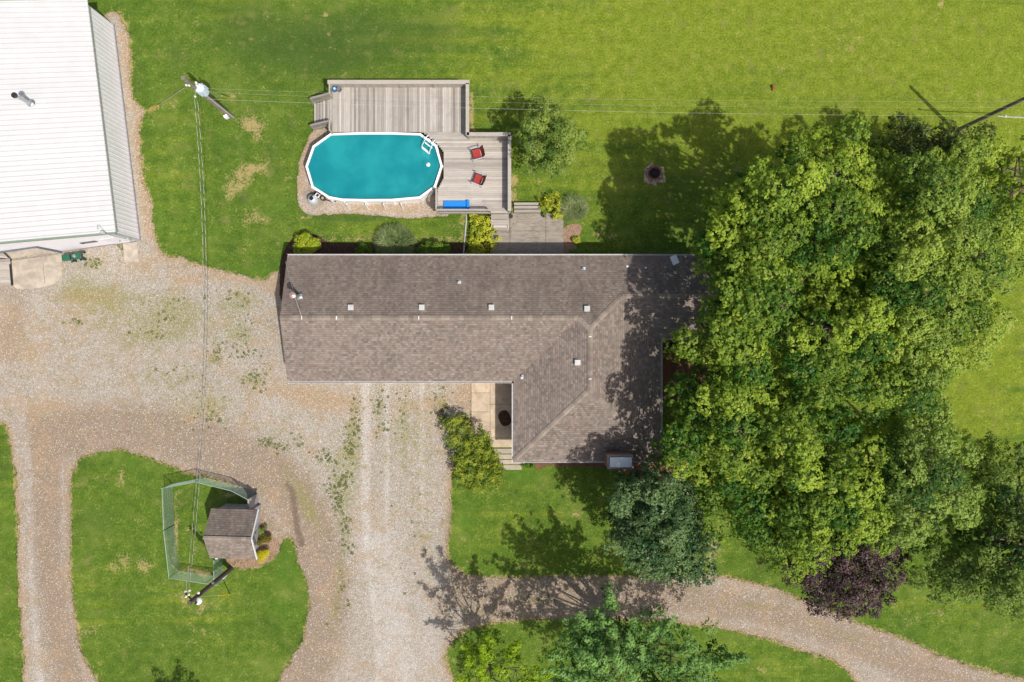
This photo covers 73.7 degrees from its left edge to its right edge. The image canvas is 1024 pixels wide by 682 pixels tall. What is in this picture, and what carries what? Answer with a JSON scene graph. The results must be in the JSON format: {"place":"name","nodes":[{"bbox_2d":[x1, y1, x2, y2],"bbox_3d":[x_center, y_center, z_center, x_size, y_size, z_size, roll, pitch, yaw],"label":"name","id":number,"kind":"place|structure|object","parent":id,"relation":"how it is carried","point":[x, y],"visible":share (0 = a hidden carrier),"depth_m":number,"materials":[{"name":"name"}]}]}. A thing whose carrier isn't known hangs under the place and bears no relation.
{"place":"outdoors","nodes":[
{"label":"outdoors","id":0,"kind":"place"},
{"bbox_2d":[0,0,1023,681],"bbox_3d":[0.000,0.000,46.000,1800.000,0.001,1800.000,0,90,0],"label":"lawn","id":1,"kind":"structure","parent":0,"point":[632,70],"depth_m":46.00,"materials":[{"name":"green plant"}]},
{"bbox_2d":[0,0,140,258],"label":"metal barn","id":2,"kind":"structure","parent":1,"relation":"on","point":[66,178],"depth_m":42.17,"materials":[{"name":"white metal"}]},
{"bbox_2d":[99,237,128,243],"bbox_3d":[-26.141,-6.600,45.000,0.900,1.980,0.030,-8,90,0],"label":"door","id":3,"kind":"structure","parent":2,"relation":"in","point":[113,240],"depth_m":44.83,"materials":[{"name":"metal"}]},
{"bbox_2d":[181,76,233,119],"bbox_3d":[-18.726,-15.014,42.575,0.920,6.850,0.655,-40,90,0],"label":"utility pole","id":4,"kind":"object","parent":1,"relation":"on","point":[198,88],"visible":0.99,"depth_m":41.12,"materials":[{"name":"brown wood"}]},
{"bbox_2d":[215,99,916,115],"bbox_3d":[6.223,-13.814,40.579,48.960,1.168,0.010,2,90,0],"label":"overhead wire","id":5,"kind":"object","parent":4,"relation":"attached to","point":[574,110],"visible":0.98,"depth_m":40.98,"materials":[{"name":"metal"}]},
{"bbox_2d":[161,477,255,585],"bbox_3d":[-20.053,12.577,45.265,5.644,1.470,6.817,0,90,0],"label":"chain link fence","id":6,"kind":"object","parent":1,"relation":"on","point":[192,481],"visible":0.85,"depth_m":45.13,"materials":[{"name":"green metal"}]},
{"bbox_2d":[184,566,233,604],"bbox_3d":[-18.929,15.210,43.000,0.566,6.000,1.182,-26,90,0],"label":"utility pole","id":7,"kind":"object","parent":1,"relation":"on","point":[196,599],"visible":1,"depth_m":41.94,"materials":[{"name":"brown wood"}]},
{"bbox_2d":[186,98,203,586],"bbox_3d":[-19.159,0.190,41.426,0.033,1.886,29.374,1,90,0],"label":"service cable","id":8,"kind":"object","parent":7,"relation":"attached to","point":[203,334],"visible":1,"depth_m":41.90,"materials":[{"name":"metal"}]},
{"bbox_2d":[189,101,206,586],"bbox_3d":[-18.971,0.228,41.428,0.033,1.881,29.148,1,90,0],"label":"service cable","id":9,"kind":"object","parent":7,"relation":"attached to","point":[206,336],"visible":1,"depth_m":42.01,"materials":[{"name":"metal"}]},
{"bbox_2d":[203,503,260,559],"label":"garden shed","id":10,"kind":"structure","parent":1,"relation":"on","point":[230,533],"depth_m":43.39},
{"bbox_2d":[252,530,259,543],"bbox_3d":[-16.921,12.957,45.000,0.080,1.950,0.800,2,90,0],"label":"door","id":11,"kind":"structure","parent":10,"relation":"in","point":[255,536],"depth_m":45.09,"materials":[{"name":"metal"}]},
{"bbox_2d":[226,506,278,567],"bbox_3d":[-17.114,13.623,45.983,2.724,0.001,4.366,29,90,0],"label":"mulch bed","id":12,"kind":"object","parent":1,"relation":"on","point":[271,546],"visible":0.51,"depth_m":45.98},
{"bbox_2d":[256,549,269,562],"bbox_3d":[-16.669,14.262,45.614,1.131,0.792,0.857,-39,90,0],"label":"golden shrub","id":13,"kind":"object","parent":12,"relation":"on","point":[262,554],"visible":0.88,"depth_m":45.37,"materials":[{"name":"yellow plant"}]},
{"bbox_2d":[258,526,267,536],"bbox_3d":[-16.724,12.740,45.720,0.750,0.579,0.828,0,90,0],"label":"daisy clump","id":14,"kind":"object","parent":12,"relation":"on","point":[261,530],"visible":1,"depth_m":45.56,"materials":[{"name":"green plant"}]},
{"bbox_2d":[257,533,271,545],"bbox_3d":[-16.645,13.269,45.635,1.227,0.749,0.796,-33,90,0],"label":"flowering shrub","id":15,"kind":"object","parent":12,"relation":"on","point":[263,538],"visible":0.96,"depth_m":45.42,"materials":[{"name":"green plant"}]},
{"bbox_2d":[297,127,448,218],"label":"pool gravel","id":16,"kind":"structure","parent":1,"relation":"on","point":[426,208],"depth_m":45.99,"materials":[{"name":"beige gravel"}]},
{"bbox_2d":[303,188,335,209],"bbox_3d":[-13.055,-9.353,45.475,2.306,1.050,1.229,28,90,0],"label":"pool filter","id":17,"kind":"object","parent":16,"relation":"on","point":[313,200],"visible":1,"depth_m":45.69,"materials":[{"name":"grey paint"}]},
{"bbox_2d":[305,132,443,209],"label":"above ground pool","id":18,"kind":"structure","parent":16,"relation":"on","point":[367,168],"depth_m":44.78,"materials":[{"name":"teal plastic"}]},
{"bbox_2d":[279,233,491,300],"bbox_3d":[-8.226,-4.947,45.986,14.880,0.001,4.668,0,90,0],"label":"mulch bed","id":19,"kind":"object","parent":1,"relation":"on","point":[341,248],"visible":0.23,"depth_m":45.99,"materials":[{"name":"brown soil"}]},
{"bbox_2d":[292,232,320,253],"bbox_3d":[-13.526,-6.424,45.349,1.906,1.319,1.641,0,90,0],"label":"golden shrub","id":20,"kind":"object","parent":19,"relation":"on","point":[311,246],"visible":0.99,"depth_m":44.91,"materials":[{"name":"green plant"}]},
{"bbox_2d":[354,243,372,253],"bbox_3d":[-9.880,-6.100,45.590,1.252,0.842,0.913,0,90,0],"label":"spirea","id":21,"kind":"object","parent":19,"relation":"on","point":[362,248],"visible":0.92,"depth_m":45.33,"materials":[{"name":"green plant"}]},
{"bbox_2d":[370,222,418,253],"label":"ornamental grass","id":22,"kind":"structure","parent":19,"relation":"on","point":[394,239],"depth_m":45.20,"materials":[{"name":"green plant"}]},
{"bbox_2d":[416,241,450,253],"bbox_3d":[-5.197,-5.981,45.371,2.339,1.281,1.237,0,90,0],"label":"boxwood","id":23,"kind":"object","parent":19,"relation":"on","point":[439,247],"visible":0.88,"depth_m":44.93,"materials":[{"name":"green plant"}]},
{"bbox_2d":[310,80,510,229],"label":"pool deck","id":24,"kind":"structure","parent":1,"relation":"on","point":[492,196],"depth_m":44.70,"materials":[{"name":"grey wood"}]},
{"bbox_2d":[421,135,435,153],"bbox_3d":[-5.449,-12.714,44.945,0.724,1.821,1.162,38,90,0],"label":"pool ladder","id":25,"kind":"object","parent":24,"relation":"attached to","point":[424,149],"visible":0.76,"depth_m":44.52,"materials":[{"name":"white plastic"}]},
{"bbox_2d":[443,200,468,208],"bbox_3d":[-3.629,-8.906,44.590,1.695,0.220,0.546,0,90,0],"label":"foam mat","id":26,"kind":"object","parent":24,"relation":"on","point":[455,204],"visible":0.98,"depth_m":44.59,"materials":[{"name":"blue plastic"}]},
{"bbox_2d":[470,145,484,161],"bbox_3d":[-2.200,-12.165,44.249,0.859,0.895,0.802,-15,90,0],"label":"patio chair","id":27,"kind":"object","parent":24,"relation":"on","point":[476,154],"visible":1,"depth_m":44.34,"materials":[{"name":"red fabric"}]},
{"bbox_2d":[471,171,486,187],"bbox_3d":[-2.120,-10.470,44.249,0.859,0.895,0.802,22,90,0],"label":"patio chair","id":28,"kind":"object","parent":24,"relation":"on","point":[477,179],"visible":1,"depth_m":44.34,"materials":[{"name":"red fabric"}]},
{"bbox_2d":[463,214,466,253],"bbox_3d":[-3.165,-7.058,45.960,0.137,0.090,3.242,4,90,0],"label":"drain pipe","id":29,"kind":"object","parent":1,"relation":"on","point":[465,234],"visible":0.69,"depth_m":45.92,"materials":[{"name":"white metal"}]},
{"bbox_2d":[438,413,507,493],"bbox_3d":[-2.520,7.320,44.942,3.626,2.316,5.963,-14,90,0],"label":"overgrown shrub","id":30,"kind":"object","parent":1,"relation":"on","point":[466,446],"visible":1,"depth_m":44.44,"materials":[{"name":"green plant"}]},
{"bbox_2d":[464,214,501,253],"bbox_3d":[-1.946,-6.967,45.808,2.561,2.078,3.615,0,90,0],"label":"hosta bed","id":31,"kind":"object","parent":1,"relation":"on","point":[475,249],"visible":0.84,"depth_m":45.48,"materials":[{"name":"yellow plant"}]},
{"bbox_2d":[471,381,523,469],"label":"front walkway","id":32,"kind":"structure","parent":1,"relation":"on","point":[491,407],"depth_m":45.92,"materials":[{"name":"concrete"}]},
{"bbox_2d":[280,254,718,468],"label":"ranch house","id":33,"kind":"structure","parent":1,"relation":"on","point":[570,345],"depth_m":42.57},
{"bbox_2d":[670,254,678,264],"bbox_3d":[10.162,-5.051,42.861,0.420,0.592,0.608,-25,90,0],"label":"dish antenna","id":34,"kind":"object","parent":33,"relation":"on","point":[674,259],"visible":1,"depth_m":42.61,"materials":[{"name":"grey metal"}]},
{"bbox_2d":[453,629,558,681],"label":"young tree","id":35,"kind":"object","parent":1,"relation":"on","point":[486,658],"visible":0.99,"depth_m":39.76,"materials":[{"name":"green plant"}]},
{"bbox_2d":[492,213,562,253],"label":"concrete patio","id":36,"kind":"structure","parent":1,"relation":"on","point":[531,233],"depth_m":45.93,"materials":[{"name":"grey concrete"}]},
{"bbox_2d":[553,211,562,220],"bbox_3d":[3.076,-8.356,45.648,0.710,0.563,0.652,0,90,0],"label":"hosta","id":37,"kind":"object","parent":36,"relation":"on","point":[559,216],"visible":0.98,"depth_m":45.45,"materials":[{"name":"plant"}]},
{"bbox_2d":[514,202,540,212],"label":"timber steps","id":38,"kind":"structure","parent":1,"relation":"on","point":[526,207],"depth_m":45.77,"materials":[{"name":"wood"}]},
{"bbox_2d":[521,463,534,468],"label":"foundation plant","id":39,"kind":"object","parent":1,"relation":"on","point":[531,466],"visible":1,"depth_m":45.75,"materials":[{"name":"green plant"}]},
{"bbox_2d":[536,191,562,218],"bbox_3d":[2.542,-9.037,45.996,1.882,2.573,1.784,0,90,0],"label":"hosta bed","id":40,"kind":"object","parent":1,"relation":"on","point":[547,202],"visible":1,"depth_m":45.45,"materials":[{"name":"yellow plant"}]},
{"bbox_2d":[512,92,589,179],"bbox_3d":[2.349,-12.587,43.233,4.844,5.735,5.054,23,90,0],"label":"serviceberry tree","id":41,"kind":"object","parent":1,"relation":"on","point":[547,159],"visible":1,"depth_m":41.56,"materials":[{"name":"green plant"}]},
{"bbox_2d":[563,224,581,253],"bbox_3d":[3.754,-6.000,45.985,1.256,0.001,3.955,11,90,0],"label":"mulch bed","id":42,"kind":"object","parent":1,"relation":"on","point":[570,231],"visible":0.58,"depth_m":45.98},
{"bbox_2d":[569,248,577,253],"bbox_3d":[4.112,-5.989,45.811,0.668,0.397,0.473,0,90,0],"label":"spirea","id":43,"kind":"object","parent":42,"relation":"on","point":[574,250],"visible":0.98,"depth_m":45.70,"materials":[{"name":"green plant"}]},
{"bbox_2d":[557,193,588,222],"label":"ornamental grass","id":44,"kind":"object","parent":1,"relation":"on","point":[575,208],"depth_m":45.44,"materials":[{"name":"green plant"}]},
{"bbox_2d":[572,236,580,243],"bbox_3d":[4.313,-6.741,45.783,0.641,0.449,0.552,0,90,0],"label":"lime spirea","id":45,"kind":"object","parent":1,"relation":"on","point":[576,240],"visible":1,"depth_m":45.65,"materials":[{"name":"yellow plant"}]},
{"bbox_2d":[533,444,689,489],"bbox_3d":[6.546,8.577,45.984,11.134,0.001,4.168,0,90,0],"label":"mulch bed","id":46,"kind":"object","parent":1,"relation":"on","point":[598,465],"visible":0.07,"depth_m":45.98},
{"bbox_2d":[539,580,749,681],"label":"birch tree","id":47,"kind":"object","parent":1,"relation":"on","point":[628,652],"visible":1,"depth_m":38.97,"materials":[{"name":"green plant"}]},
{"bbox_2d":[600,457,721,586],"bbox_3d":[8.686,10.547,41.552,6.863,9.097,8.255,0,90,0],"label":"linden tree","id":48,"kind":"object","parent":1,"relation":"on","point":[665,509],"visible":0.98,"depth_m":38.86,"materials":[{"name":"green plant"}]},
{"bbox_2d":[661,338,712,399],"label":"side deck","id":49,"kind":"structure","parent":1,"relation":"on","point":[670,367],"depth_m":45.69,"materials":[{"name":"brown wood"}]},
{"bbox_2d":[649,363,923,583],"bbox_3d":[15.402,7.689,39.755,16.328,12.691,11.213,19,90,0],"label":"maple tree","id":50,"kind":"object","parent":1,"relation":"on","point":[795,461],"visible":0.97,"depth_m":36.26,"materials":[{"name":"green plant"}]},
{"bbox_2d":[662,222,924,411],"bbox_3d":[15.795,-1.284,39.490,13.260,13.221,10.132,9,90,0],"label":"maple tree","id":51,"kind":"object","parent":1,"relation":"on","point":[751,309],"visible":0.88,"depth_m":35.80,"materials":[{"name":"green plant"}]},
{"bbox_2d":[697,111,915,291],"bbox_3d":[15.613,-7.463,38.852,11.115,14.496,9.762,0,90,0],"label":"maple tree","id":52,"kind":"object","parent":1,"relation":"on","point":[805,204],"visible":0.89,"depth_m":34.87,"materials":[{"name":"green plant"}]},
{"bbox_2d":[781,526,913,623],"bbox_3d":[20.721,14.440,43.031,8.306,6.138,5.632,-17,90,0],"label":"plum tree","id":53,"kind":"object","parent":1,"relation":"on","point":[859,582],"visible":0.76,"depth_m":41.26,"materials":[{"name":"purple plant"}]},
{"bbox_2d":[853,398,985,550],"bbox_3d":[22.178,7.233,40.100,7.429,12.000,7.719,-27,90,0],"label":"maple tree","id":54,"kind":"object","parent":1,"relation":"on","point":[925,471],"visible":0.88,"depth_m":36.16,"materials":[{"name":"green plant"}]},
{"bbox_2d":[865,109,996,177],"bbox_3d":[25.651,-12.010,42.659,7.199,6.881,3.733,8,90,0],"label":"crabapple tree","id":55,"kind":"object","parent":1,"relation":"on","point":[920,132],"visible":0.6,"depth_m":40.79,"materials":[{"name":"green plant"}]},
{"bbox_2d":[842,132,1023,417],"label":"maple tree","id":56,"kind":"object","parent":1,"relation":"on","point":[955,266],"visible":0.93,"depth_m":35.32,"materials":[{"name":"green plant"}]},
{"bbox_2d":[894,429,1023,625],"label":"open crown tree","id":57,"kind":"object","parent":1,"relation":"on","point":[1011,537],"visible":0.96,"depth_m":39.33,"materials":[{"name":"green plant"}]},
{"bbox_2d":[940,134,1023,244],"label":"yellow maple tree","id":58,"kind":"object","parent":1,"relation":"on","point":[1006,163],"visible":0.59,"depth_m":36.26,"materials":[{"name":"green plant"}]},
{"bbox_2d":[954,97,1023,132],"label":"utility pole","id":59,"kind":"object","parent":1,"relation":"on","point":[984,117],"visible":0.88,"depth_m":42.35,"materials":[{"name":"brown wood"}]},
{"bbox_2d":[204,88,727,100],"bbox_3d":[6.127,-14.323,40.027,48.527,0.859,0.005,1,90,0],"label":"overhead wire","id":60,"kind":"object","parent":59,"relation":"attached to","point":[475,96],"visible":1,"depth_m":40.37,"materials":[{"name":"metal"}]},
{"bbox_2d":[213,92,1003,107],"bbox_3d":[6.224,-14.137,40.355,48.644,1.117,0.005,1,90,0],"label":"overhead wire","id":61,"kind":"object","parent":59,"relation":"attached to","point":[649,105],"visible":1,"depth_m":40.53,"materials":[{"name":"metal"}]},
{"bbox_2d":[0,12,1023,681],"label":"gravel driveway","id":62,"kind":"structure","parent":0,"point":[70,394],"depth_m":45.99,"materials":[{"name":"beige gravel"}]},
{"bbox_2d":[0,259,13,284],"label":"wooden ramp","id":63,"kind":"structure","parent":62,"relation":"on","point":[6,274],"depth_m":45.86,"materials":[{"name":"wood"}]},
{"bbox_2d":[12,254,61,288],"bbox_3d":[-31.950,-4.615,45.965,3.587,0.071,2.070,-8,90,0],"label":"concrete apron","id":64,"kind":"object","parent":62,"relation":"on","point":[37,272],"visible":1,"depth_m":45.94,"materials":[{"name":"concrete"}]},
{"bbox_2d":[61,251,85,262],"bbox_3d":[-29.286,-5.540,45.530,1.400,0.935,0.808,-8,90,0],"label":"yard machine","id":65,"kind":"object","parent":62,"relation":"on","point":[72,257],"visible":1,"depth_m":45.52,"materials":[{"name":"green metal"}]},
{"bbox_2d":[123,242,138,262],"bbox_3d":[-25.646,-5.968,45.970,0.987,0.060,1.325,-6,90,0],"label":"concrete pad","id":66,"kind":"object","parent":62,"relation":"on","point":[131,252],"depth_m":45.94,"materials":[{"name":"concrete"}]},
{"bbox_2d":[248,494,257,508],"bbox_3d":[-17.136,10.618,45.205,0.123,1.590,0.649,0,90,0],"label":"board screen","id":67,"kind":"object","parent":62,"relation":"on","point":[253,501],"visible":0.95,"depth_m":45.09,"materials":[{"name":"grey wood"}]},
{"bbox_2d":[62,243,555,624],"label":"weeds","id":68,"kind":"object","parent":62,"relation":"on","point":[336,498],"visible":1,"depth_m":45.98,"materials":[{"name":"green plant"}]},
{"bbox_2d":[439,413,452,423],"bbox_3d":[-4.405,5.275,45.575,0.894,0.862,0.724,35,90,0],"label":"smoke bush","id":69,"kind":"object","parent":62,"relation":"on","point":[442,416],"visible":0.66,"depth_m":45.30,"materials":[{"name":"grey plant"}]},
{"bbox_2d":[644,162,665,185],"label":"fire pit ground","id":70,"kind":"structure","parent":0,"point":[646,180],"depth_m":45.99,"materials":[{"name":"grey stone"}]},
{"bbox_2d":[644,164,663,182],"bbox_3d":[9.617,-11.242,45.895,1.182,0.230,1.328,-36,90,0],"label":"fire pit","id":71,"kind":"object","parent":70,"relation":"on","point":[653,173],"visible":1,"depth_m":45.90,"materials":[{"name":"metal"}]},
{"bbox_2d":[669,341,676,348],"bbox_3d":[10.580,0.300,45.224,0.617,0.938,0.604,0,90,0],"label":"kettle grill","id":72,"kind":"object","parent":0,"point":[671,343],"visible":0.52,"depth_m":44.80,"materials":[{"name":"black metal"}]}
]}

